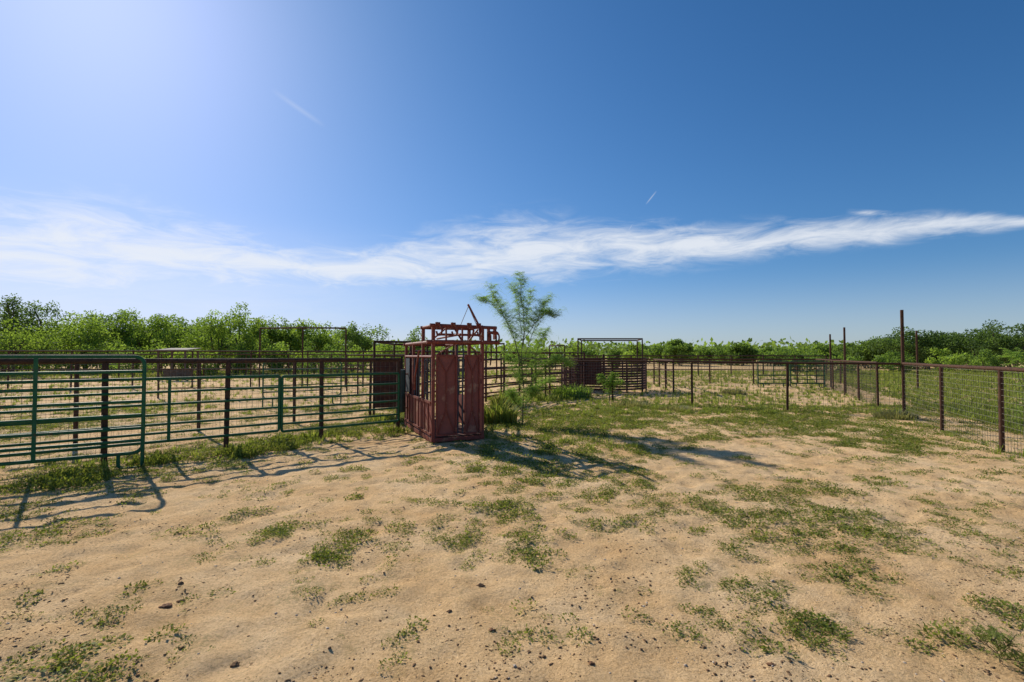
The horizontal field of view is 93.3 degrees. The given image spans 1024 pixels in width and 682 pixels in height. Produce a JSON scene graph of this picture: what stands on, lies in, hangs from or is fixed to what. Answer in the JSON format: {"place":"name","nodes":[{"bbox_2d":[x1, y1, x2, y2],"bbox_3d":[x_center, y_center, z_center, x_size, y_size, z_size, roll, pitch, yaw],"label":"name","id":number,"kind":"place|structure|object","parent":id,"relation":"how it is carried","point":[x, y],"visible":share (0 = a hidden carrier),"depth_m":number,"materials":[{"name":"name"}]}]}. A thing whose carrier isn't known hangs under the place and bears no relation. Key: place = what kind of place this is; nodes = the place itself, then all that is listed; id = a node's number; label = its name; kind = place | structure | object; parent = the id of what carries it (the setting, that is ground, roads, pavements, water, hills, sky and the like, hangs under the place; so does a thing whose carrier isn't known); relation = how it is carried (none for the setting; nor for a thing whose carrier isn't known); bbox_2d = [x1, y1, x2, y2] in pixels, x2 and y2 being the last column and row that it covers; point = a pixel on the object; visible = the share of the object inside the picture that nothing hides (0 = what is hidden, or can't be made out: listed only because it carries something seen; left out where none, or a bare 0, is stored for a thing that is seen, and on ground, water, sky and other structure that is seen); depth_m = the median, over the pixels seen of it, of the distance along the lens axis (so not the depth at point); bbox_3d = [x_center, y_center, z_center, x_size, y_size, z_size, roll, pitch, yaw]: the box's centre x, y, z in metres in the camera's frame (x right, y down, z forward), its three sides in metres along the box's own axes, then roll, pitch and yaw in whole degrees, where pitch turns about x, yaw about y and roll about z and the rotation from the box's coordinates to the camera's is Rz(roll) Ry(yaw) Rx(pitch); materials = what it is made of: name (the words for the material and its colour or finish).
{"place":"outdoors","nodes":[
{"label":"outdoors","id":0,"kind":"place"},
{"bbox_2d":[0,356,1023,681],"bbox_3d":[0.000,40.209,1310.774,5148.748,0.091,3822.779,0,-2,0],"label":"ground","id":1,"kind":"structure","parent":0,"point":[430,578],"depth_m":3.88,"materials":[{"name":"sand"}]},
{"bbox_2d":[0,293,37,371],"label":"mesquite tree","id":2,"kind":"object","parent":1,"relation":"on","point":[8,309],"visible":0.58,"depth_m":41.91,"materials":[{"name":"green plant"}]},
{"bbox_2d":[0,317,64,375],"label":"mesquite tree","id":3,"kind":"object","parent":1,"relation":"on","point":[28,339],"visible":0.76,"depth_m":37.61,"materials":[{"name":"green plant"}]},
{"bbox_2d":[0,300,73,371],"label":"mesquite tree","id":4,"kind":"object","parent":1,"relation":"on","point":[38,315],"visible":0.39,"depth_m":44.91,"materials":[{"name":"green plant"}]},
{"bbox_2d":[41,349,82,370],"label":"shrub","id":5,"kind":"object","parent":1,"relation":"on","point":[66,366],"visible":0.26,"depth_m":42.36,"materials":[{"name":"green plant"}]},
{"bbox_2d":[13,465,116,490],"bbox_3d":[-5.734,1.740,6.225,0.993,0.238,0.963,0,-2,0],"label":"weed clump","id":6,"kind":"object","parent":1,"relation":"on","point":[57,480],"visible":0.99,"depth_m":6.12,"materials":[{"name":"green plant"}]},
{"bbox_2d":[0,355,146,468],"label":"tube gate","id":7,"kind":"structure","parent":1,"relation":"on","point":[34,405],"depth_m":6.71,"materials":[{"name":"metal"}]},
{"bbox_2d":[31,309,127,370],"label":"mesquite tree","id":8,"kind":"object","parent":1,"relation":"on","point":[79,340],"visible":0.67,"depth_m":45.13,"materials":[{"name":"green plant"}]},
{"bbox_2d":[75,341,124,370],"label":"shrub","id":9,"kind":"object","parent":1,"relation":"on","point":[83,346],"visible":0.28,"depth_m":42.25,"materials":[{"name":"green plant"}]},
{"bbox_2d":[82,307,151,348],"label":"mesquite tree","id":10,"kind":"object","parent":1,"relation":"on","point":[118,316],"visible":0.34,"depth_m":51.39,"materials":[{"name":"green plant"}]},
{"bbox_2d":[109,344,154,374],"bbox_3d":[-31.388,1.604,39.611,3.473,2.654,3.275,0,-2,0],"label":"shrub","id":11,"kind":"object","parent":1,"relation":"on","point":[129,366],"visible":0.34,"depth_m":39.49,"materials":[{"name":"green plant"}]},
{"bbox_2d":[117,313,183,367],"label":"mesquite tree","id":12,"kind":"object","parent":1,"relation":"on","point":[160,323],"visible":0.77,"depth_m":49.74,"materials":[{"name":"green plant"}]},
{"bbox_2d":[126,447,182,467],"bbox_3d":[-5.472,1.761,7.406,0.705,0.281,0.732,1,-2,-40],"label":"weed clump","id":13,"kind":"object","parent":1,"relation":"on","point":[170,457],"visible":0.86,"depth_m":7.32,"materials":[{"name":"green plant"}]},
{"bbox_2d":[139,337,179,375],"bbox_3d":[-28.341,1.300,39.087,3.064,3.232,2.802,0,-2,0],"label":"shrub","id":14,"kind":"object","parent":1,"relation":"on","point":[157,347],"visible":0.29,"depth_m":38.72,"materials":[{"name":"green plant"}]},
{"bbox_2d":[157,348,201,376],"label":"open shed","id":15,"kind":"structure","parent":1,"relation":"on","point":[186,374],"depth_m":32.60,"materials":[{"name":"metal"}]},
{"bbox_2d":[149,314,221,353],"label":"mesquite tree","id":16,"kind":"object","parent":1,"relation":"on","point":[177,319],"visible":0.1,"depth_m":53.97,"materials":[{"name":"green plant"}]},
{"bbox_2d":[0,362,371,443],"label":"pipe fence","id":17,"kind":"object","parent":1,"relation":"on","point":[75,412],"visible":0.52,"depth_m":10.45,"materials":[{"name":"metal"}]},
{"bbox_2d":[174,349,222,374],"bbox_3d":[-25.228,1.757,39.076,3.542,2.310,2.867,0,-2,0],"label":"shrub","id":18,"kind":"object","parent":1,"relation":"on","point":[209,366],"visible":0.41,"depth_m":39.00,"materials":[{"name":"green plant"}]},
{"bbox_2d":[0,358,400,469],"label":"pipe fence","id":19,"kind":"object","parent":1,"relation":"on","point":[105,362],"visible":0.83,"depth_m":8.33,"materials":[{"name":"metal"}]},
{"bbox_2d":[0,375,280,457],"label":"tube gate","id":20,"kind":"structure","parent":19,"relation":"attached to","point":[169,414],"depth_m":7.71,"materials":[{"name":"metal"}]},
{"bbox_2d":[280,372,399,432],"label":"tube gate","id":21,"kind":"structure","parent":19,"relation":"attached to","point":[326,405],"depth_m":9.58,"materials":[{"name":"metal"}]},
{"bbox_2d":[0,350,417,388],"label":"corral fence","id":22,"kind":"object","parent":1,"relation":"on","point":[8,369],"visible":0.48,"depth_m":23.93,"materials":[{"name":"metal"}]},
{"bbox_2d":[177,309,254,372],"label":"mesquite tree","id":23,"kind":"object","parent":1,"relation":"on","point":[210,327],"visible":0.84,"depth_m":43.33,"materials":[{"name":"green plant"}]},
{"bbox_2d":[175,324,258,367],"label":"mesquite tree","id":24,"kind":"object","parent":1,"relation":"on","point":[207,343],"visible":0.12,"depth_m":52.40,"materials":[{"name":"green plant"}]},
{"bbox_2d":[0,354,458,376],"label":"corral fence","id":25,"kind":"object","parent":1,"relation":"on","point":[203,357],"visible":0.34,"depth_m":35.95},
{"bbox_2d":[227,341,249,373],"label":"shrub","id":26,"kind":"object","parent":1,"relation":"on","point":[242,348],"visible":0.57,"depth_m":41.64,"materials":[{"name":"green plant"}]},
{"bbox_2d":[213,438,270,457],"bbox_3d":[-4.439,1.755,8.039,0.838,0.332,0.763,-1,-2,23],"label":"weed clump","id":27,"kind":"object","parent":1,"relation":"on","point":[251,449],"visible":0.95,"depth_m":7.89,"materials":[{"name":"green plant"}]},
{"bbox_2d":[217,302,272,363],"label":"mesquite tree","id":28,"kind":"object","parent":1,"relation":"on","point":[256,326],"visible":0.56,"depth_m":45.89,"materials":[{"name":"green plant"}]},
{"bbox_2d":[157,358,358,397],"bbox_3d":[-9.850,1.514,18.964,7.436,1.688,0.068,0,-2,-8],"label":"corral fence","id":29,"kind":"object","parent":1,"relation":"on","point":[158,382],"visible":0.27,"depth_m":18.77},
{"bbox_2d":[250,320,298,364],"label":"mesquite tree","id":30,"kind":"object","parent":1,"relation":"on","point":[273,338],"visible":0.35,"depth_m":51.17,"materials":[{"name":"green plant"}]},
{"bbox_2d":[249,314,301,370],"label":"mesquite tree","id":31,"kind":"object","parent":1,"relation":"on","point":[282,331],"visible":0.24,"depth_m":51.28,"materials":[{"name":"green plant"}]},
{"bbox_2d":[258,349,292,372],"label":"shrub","id":32,"kind":"object","parent":1,"relation":"on","point":[284,363],"visible":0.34,"depth_m":43.40,"materials":[{"name":"green plant"}]},
{"bbox_2d":[260,524,300,538],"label":"weed clump","id":33,"kind":"object","parent":1,"relation":"on","point":[279,533],"visible":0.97,"depth_m":4.43,"materials":[{"name":"green plant"}]},
{"bbox_2d":[270,441,300,450],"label":"weed clump","id":34,"kind":"object","parent":1,"relation":"on","point":[289,446],"visible":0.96,"depth_m":8.43,"materials":[{"name":"green plant"}]},
{"bbox_2d":[261,341,310,372],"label":"shrub","id":35,"kind":"object","parent":1,"relation":"on","point":[281,346],"visible":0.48,"depth_m":43.37,"materials":[{"name":"green plant"}]},
{"bbox_2d":[262,363,341,406],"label":"tube gate","id":36,"kind":"structure","parent":1,"relation":"on","point":[340,389],"depth_m":15.64,"materials":[{"name":"metal"}]},
{"bbox_2d":[258,327,346,386],"bbox_3d":[-10.813,0.883,24.785,4.527,3.193,0.484,0,-2,0],"label":"pipe gateway","id":37,"kind":"object","parent":1,"relation":"on","point":[302,328],"visible":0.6,"depth_m":24.90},
{"bbox_2d":[290,318,339,367],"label":"mesquite tree","id":38,"kind":"object","parent":1,"relation":"on","point":[320,340],"visible":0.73,"depth_m":49.78,"materials":[{"name":"green plant"}]},
{"bbox_2d":[297,339,337,373],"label":"shrub","id":39,"kind":"object","parent":1,"relation":"on","point":[315,364],"visible":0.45,"depth_m":40.19,"materials":[{"name":"green plant"}]},
{"bbox_2d":[310,541,350,562],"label":"weed clump","id":40,"kind":"object","parent":1,"relation":"on","point":[345,546],"visible":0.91,"depth_m":3.99,"materials":[{"name":"green plant"}]},
{"bbox_2d":[312,346,355,371],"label":"shrub","id":41,"kind":"object","parent":1,"relation":"on","point":[335,363],"visible":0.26,"depth_m":42.78,"materials":[{"name":"green plant"}]},
{"bbox_2d":[328,321,373,371],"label":"mesquite tree","id":42,"kind":"object","parent":1,"relation":"on","point":[360,340],"visible":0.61,"depth_m":47.58,"materials":[{"name":"green plant"}]},
{"bbox_2d":[348,344,379,370],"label":"shrub","id":43,"kind":"object","parent":1,"relation":"on","point":[357,349],"visible":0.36,"depth_m":41.63,"materials":[{"name":"green plant"}]},
{"bbox_2d":[335,323,398,357],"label":"mesquite tree","id":44,"kind":"object","parent":1,"relation":"on","point":[373,332],"visible":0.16,"depth_m":57.20,"materials":[{"name":"green plant"}]},
{"bbox_2d":[373,340,411,414],"bbox_3d":[-3.238,1.102,14.173,0.950,2.131,3.608,0,-2,-4],"label":"pipe gateway","id":45,"kind":"object","parent":1,"relation":"on","point":[393,343],"visible":0.41,"depth_m":12.45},
{"bbox_2d":[375,356,402,407],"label":"sheet gate","id":46,"kind":"structure","parent":45,"relation":"attached to","point":[379,367],"depth_m":12.70,"materials":[{"name":"metal"}]},
{"bbox_2d":[375,340,409,367],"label":"shrub","id":47,"kind":"object","parent":1,"relation":"on","point":[385,347],"visible":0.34,"depth_m":40.28,"materials":[{"name":"green plant"}]},
{"bbox_2d":[346,354,466,391],"bbox_3d":[-4.648,1.495,20.966,6.138,1.845,0.078,-1,-2,19],"label":"corral fence","id":48,"kind":"object","parent":1,"relation":"on","point":[385,357],"visible":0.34,"depth_m":21.43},
{"bbox_2d":[403,326,430,358],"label":"mesquite tree","id":49,"kind":"object","parent":1,"relation":"on","point":[414,339],"visible":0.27,"depth_m":41.89,"materials":[{"name":"green plant"}]},
{"bbox_2d":[400,304,499,442],"bbox_3d":[-1.490,0.621,10.420,1.595,2.630,2.771,1,-2,-24],"label":"squeeze chute","id":50,"kind":"object","parent":1,"relation":"on","point":[454,407],"visible":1,"depth_m":9.37,"materials":[{"name":"red paint"}]},
{"bbox_2d":[435,355,456,436],"bbox_3d":[-1.244,1.025,9.161,0.415,1.530,0.039,1,-2,-24],"label":"head gate door","id":51,"kind":"structure","parent":50,"relation":"in","point":[446,365],"depth_m":9.17,"materials":[{"name":"red paint"}]},
{"bbox_2d":[464,355,480,434],"bbox_3d":[-0.767,1.031,9.369,0.325,1.530,0.039,1,-2,-24],"label":"head gate door","id":52,"kind":"structure","parent":50,"relation":"in","point":[472,363],"depth_m":9.37,"materials":[{"name":"red paint"}]},
{"bbox_2d":[434,531,480,548],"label":"weed clump","id":53,"kind":"object","parent":1,"relation":"on","point":[453,539],"visible":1,"depth_m":4.30,"materials":[{"name":"green plant"}]},
{"bbox_2d":[410,343,584,402],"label":"cattle alley","id":54,"kind":"structure","parent":1,"relation":"on","point":[504,367],"depth_m":17.66,"materials":[{"name":"metal"}]},
{"bbox_2d":[484,398,518,423],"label":"grass clump","id":55,"kind":"object","parent":1,"relation":"on","point":[500,414],"visible":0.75,"depth_m":11.78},
{"bbox_2d":[489,388,522,406],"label":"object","id":56,"kind":"object","parent":1,"relation":"on","point":[498,399],"visible":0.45,"depth_m":15.43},
{"bbox_2d":[153,335,860,362],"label":"distant woodland","id":57,"kind":"object","parent":1,"relation":"on","point":[598,348],"visible":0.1,"depth_m":119.23,"materials":[{"name":"green plant"}]},
{"bbox_2d":[0,402,1023,681],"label":"ground weeds","id":58,"kind":"object","parent":1,"relation":"on","point":[784,418],"visible":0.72,"depth_m":6.08,"materials":[{"name":"green plant"}]},
{"bbox_2d":[0,368,1023,468],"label":"wild grass","id":59,"kind":"structure","parent":1,"relation":"on","point":[892,376],"depth_m":19.52,"materials":[{"name":"plant"}]},
{"bbox_2d":[0,424,1023,681],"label":"dung crumbs","id":60,"kind":"object","parent":1,"relation":"on","point":[530,596],"visible":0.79,"depth_m":3.14,"materials":[{"name":"soil"}]},
{"bbox_2d":[5,430,1022,681],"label":"pale pebbles","id":61,"kind":"object","parent":1,"relation":"on","point":[595,556],"visible":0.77,"depth_m":3.40,"materials":[{"name":"stone"}]},
{"bbox_2d":[471,271,576,425],"bbox_3d":[0.234,0.164,11.435,2.658,3.747,1.304,0,-2,0],"label":"young tree","id":62,"kind":"object","parent":1,"relation":"on","point":[531,389],"visible":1,"depth_m":11.44,"materials":[{"name":"green plant"}]},
{"bbox_2d":[500,353,561,389],"bbox_3d":[0.951,1.500,22.917,3.131,1.949,0.083,1,-2,-17],"label":"corral fence","id":63,"kind":"object","parent":1,"relation":"on","point":[501,370],"visible":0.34,"depth_m":22.80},
{"bbox_2d":[531,391,563,401],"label":"grass clump","id":64,"kind":"object","parent":1,"relation":"on","point":[543,398],"visible":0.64,"depth_m":17.38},
{"bbox_2d":[550,380,592,398],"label":"grass clump","id":65,"kind":"object","parent":1,"relation":"on","point":[565,392],"visible":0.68,"depth_m":18.40,"materials":[{"name":"green plant"}]},
{"bbox_2d":[562,354,646,392],"bbox_3d":[4.350,1.452,22.164,3.970,1.700,2.364,0,-2,0],"label":"crowding tub","id":66,"kind":"object","parent":1,"relation":"on","point":[597,369],"visible":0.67,"depth_m":21.27,"materials":[{"name":"metal"}]},
{"bbox_2d":[577,338,642,391],"bbox_3d":[4.575,1.163,22.726,3.339,2.511,2.561,0,-2,0],"label":"pipe gateway","id":67,"kind":"object","parent":1,"relation":"on","point":[578,339],"visible":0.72,"depth_m":21.49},
{"bbox_2d":[596,371,627,401],"bbox_3d":[3.572,1.636,17.353,1.196,1.112,0.779,0,-2,0],"label":"sapling","id":68,"kind":"object","parent":1,"relation":"on","point":[611,382],"visible":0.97,"depth_m":17.31,"materials":[{"name":"green plant"}]},
{"bbox_2d":[606,349,622,367],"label":"shrub","id":69,"kind":"object","parent":1,"relation":"on","point":[616,352],"visible":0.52,"depth_m":61.12,"materials":[{"name":"green plant"}]},
{"bbox_2d":[611,399,650,407],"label":"grass clump","id":70,"kind":"object","parent":1,"relation":"on","point":[631,404],"visible":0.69,"depth_m":15.30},
{"bbox_2d":[620,342,644,367],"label":"shrub","id":71,"kind":"object","parent":1,"relation":"on","point":[632,352],"visible":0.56,"depth_m":52.39,"materials":[{"name":"green plant"}]},
{"bbox_2d":[522,360,788,410],"bbox_3d":[4.258,1.486,16.897,9.419,1.623,0.097,-1,-2,32],"label":"pipe fence","id":72,"kind":"object","parent":1,"relation":"on","point":[721,376],"visible":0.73,"depth_m":15.93,"materials":[{"name":"metal"}]},
{"bbox_2d":[647,345,671,364],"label":"mesquite tree","id":73,"kind":"object","parent":1,"relation":"on","point":[655,348],"visible":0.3,"depth_m":79.52,"materials":[{"name":"green plant"}]},
{"bbox_2d":[653,359,674,392],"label":"pen fence","id":74,"kind":"object","parent":1,"relation":"on","point":[658,376],"visible":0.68,"depth_m":24.15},
{"bbox_2d":[660,338,693,365],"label":"mesquite tree","id":75,"kind":"object","parent":1,"relation":"on","point":[678,346],"visible":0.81,"depth_m":74.31,"materials":[{"name":"green plant"}]},
{"bbox_2d":[659,404,695,411],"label":"grass clump","id":76,"kind":"object","parent":1,"relation":"on","point":[675,408],"visible":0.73,"depth_m":14.37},
{"bbox_2d":[563,355,826,375],"bbox_3d":[15.000,2.042,38.956,22.190,1.809,0.100,0,-2,-5],"label":"pen fence","id":77,"kind":"object","parent":1,"relation":"on","point":[698,369],"visible":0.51,"depth_m":39.14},
{"bbox_2d":[622,358,841,383],"bbox_3d":[12.705,1.815,27.959,12.705,1.616,0.083,0,-2,0],"label":"pen fence","id":78,"kind":"object","parent":1,"relation":"on","point":[739,370],"visible":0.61,"depth_m":27.95,"materials":[{"name":"metal"}]},
{"bbox_2d":[710,345,762,364],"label":"mesquite tree","id":79,"kind":"object","parent":1,"relation":"on","point":[719,352],"visible":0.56,"depth_m":76.27,"materials":[{"name":"green plant"}]},
{"bbox_2d":[727,341,758,365],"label":"mesquite tree","id":80,"kind":"object","parent":1,"relation":"on","point":[744,347],"visible":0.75,"depth_m":74.18,"materials":[{"name":"green plant"}]},
{"bbox_2d":[757,360,787,386],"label":"tube gate","id":81,"kind":"structure","parent":1,"relation":"on","point":[758,375],"depth_m":24.95,"materials":[{"name":"metal"}]},
{"bbox_2d":[761,347,812,364],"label":"mesquite tree","id":82,"kind":"object","parent":1,"relation":"on","point":[783,352],"visible":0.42,"depth_m":72.73,"materials":[{"name":"green plant"}]},
{"bbox_2d":[779,342,835,364],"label":"mesquite tree","id":83,"kind":"object","parent":1,"relation":"on","point":[801,349],"visible":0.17,"depth_m":75.68,"materials":[{"name":"green plant"}]},
{"bbox_2d":[790,360,825,387],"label":"tube gate","id":84,"kind":"structure","parent":1,"relation":"on","point":[824,379],"depth_m":24.84,"materials":[{"name":"metal"}]},
{"bbox_2d":[777,613,850,652],"bbox_3d":[1.787,1.714,2.863,0.414,0.065,0.386,0,-2,0],"label":"weed clump","id":85,"kind":"object","parent":1,"relation":"on","point":[792,621],"visible":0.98,"depth_m":2.86,"materials":[{"name":"green plant"}]},
{"bbox_2d":[803,342,837,358],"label":"mesquite tree","id":86,"kind":"object","parent":1,"relation":"on","point":[823,347],"visible":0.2,"depth_m":79.47,"materials":[{"name":"green plant"}]},
{"bbox_2d":[820,351,864,373],"bbox_3d":[27.498,1.866,40.199,3.623,2.165,2.739,1,-2,-36],"label":"shrub","id":87,"kind":"object","parent":1,"relation":"on","point":[851,358],"visible":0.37,"depth_m":39.79,"materials":[{"name":"green plant"}]},
{"bbox_2d":[787,362,901,412],"bbox_3d":[9.351,1.303,13.694,2.719,1.402,0.064,-1,-2,32],"label":"pipe fence","id":88,"kind":"object","parent":1,"relation":"on","point":[861,369],"visible":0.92,"depth_m":13.62,"materials":[{"name":"metal"}]},
{"bbox_2d":[815,359,878,406],"bbox_3d":[14.419,1.625,21.360,0.086,1.608,13.311,-1,-2,25],"label":"pipe fence","id":89,"kind":"object","parent":1,"relation":"on","point":[845,383],"visible":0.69,"depth_m":18.88,"materials":[{"name":"metal"}]},
{"bbox_2d":[840,340,890,367],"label":"mesquite tree","id":90,"kind":"object","parent":1,"relation":"on","point":[852,351],"visible":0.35,"depth_m":60.15,"materials":[{"name":"green plant"}]},
{"bbox_2d":[850,337,896,368],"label":"mesquite tree","id":91,"kind":"object","parent":1,"relation":"on","point":[867,350],"visible":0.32,"depth_m":59.42,"materials":[{"name":"green plant"}]},
{"bbox_2d":[872,354,907,369],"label":"shrub","id":92,"kind":"object","parent":1,"relation":"on","point":[878,358],"visible":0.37,"depth_m":45.98,"materials":[{"name":"green plant"}]},
{"bbox_2d":[871,408,921,419],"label":"grass clump","id":93,"kind":"object","parent":1,"relation":"on","point":[889,414],"visible":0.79,"depth_m":12.51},
{"bbox_2d":[883,349,922,371],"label":"shrub","id":94,"kind":"object","parent":1,"relation":"on","point":[896,358],"visible":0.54,"depth_m":42.50,"materials":[{"name":"green plant"}]},
{"bbox_2d":[868,326,958,369],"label":"mesquite tree","id":95,"kind":"object","parent":1,"relation":"on","point":[893,345],"visible":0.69,"depth_m":54.36,"materials":[{"name":"green plant"}]},
{"bbox_2d":[924,347,954,370],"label":"shrub","id":96,"kind":"object","parent":1,"relation":"on","point":[938,351],"visible":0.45,"depth_m":47.86,"materials":[{"name":"green plant"}]},
{"bbox_2d":[900,310,1023,457],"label":"pipe fence","id":97,"kind":"object","parent":1,"relation":"on","point":[1000,398],"visible":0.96,"depth_m":9.48,"materials":[{"name":"metal"}]},
{"bbox_2d":[941,350,985,371],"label":"shrub","id":98,"kind":"object","parent":1,"relation":"on","point":[956,359],"visible":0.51,"depth_m":44.19,"materials":[{"name":"green plant"}]},
{"bbox_2d":[930,326,1023,363],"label":"mesquite tree","id":99,"kind":"object","parent":1,"relation":"on","point":[956,342],"visible":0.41,"depth_m":52.03,"materials":[{"name":"green plant"}]},
{"bbox_2d":[968,348,1004,372],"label":"shrub","id":100,"kind":"object","parent":1,"relation":"on","point":[989,361],"visible":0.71,"depth_m":40.31,"materials":[{"name":"green plant"}]},
{"bbox_2d":[960,319,1023,366],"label":"mesquite tree","id":101,"kind":"object","parent":1,"relation":"on","point":[990,335],"visible":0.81,"depth_m":47.92,"materials":[{"name":"green plant"}]},
{"bbox_2d":[962,623,1023,663],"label":"clump","id":102,"kind":"object","parent":1,"relation":"on","point":[995,636],"visible":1,"depth_m":2.60,"materials":[{"name":"green plant"}]},
{"bbox_2d":[995,347,1023,438],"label":"young tree","id":103,"kind":"object","parent":1,"relation":"on","point":[1016,359],"visible":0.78,"depth_m":9.58,"materials":[{"name":"green plant"}]},
{"bbox_2d":[0,0,1023,354],"label":"sky","id":104,"kind":"structure","parent":0,"point":[725,171],"materials":[{"name":"blue"}]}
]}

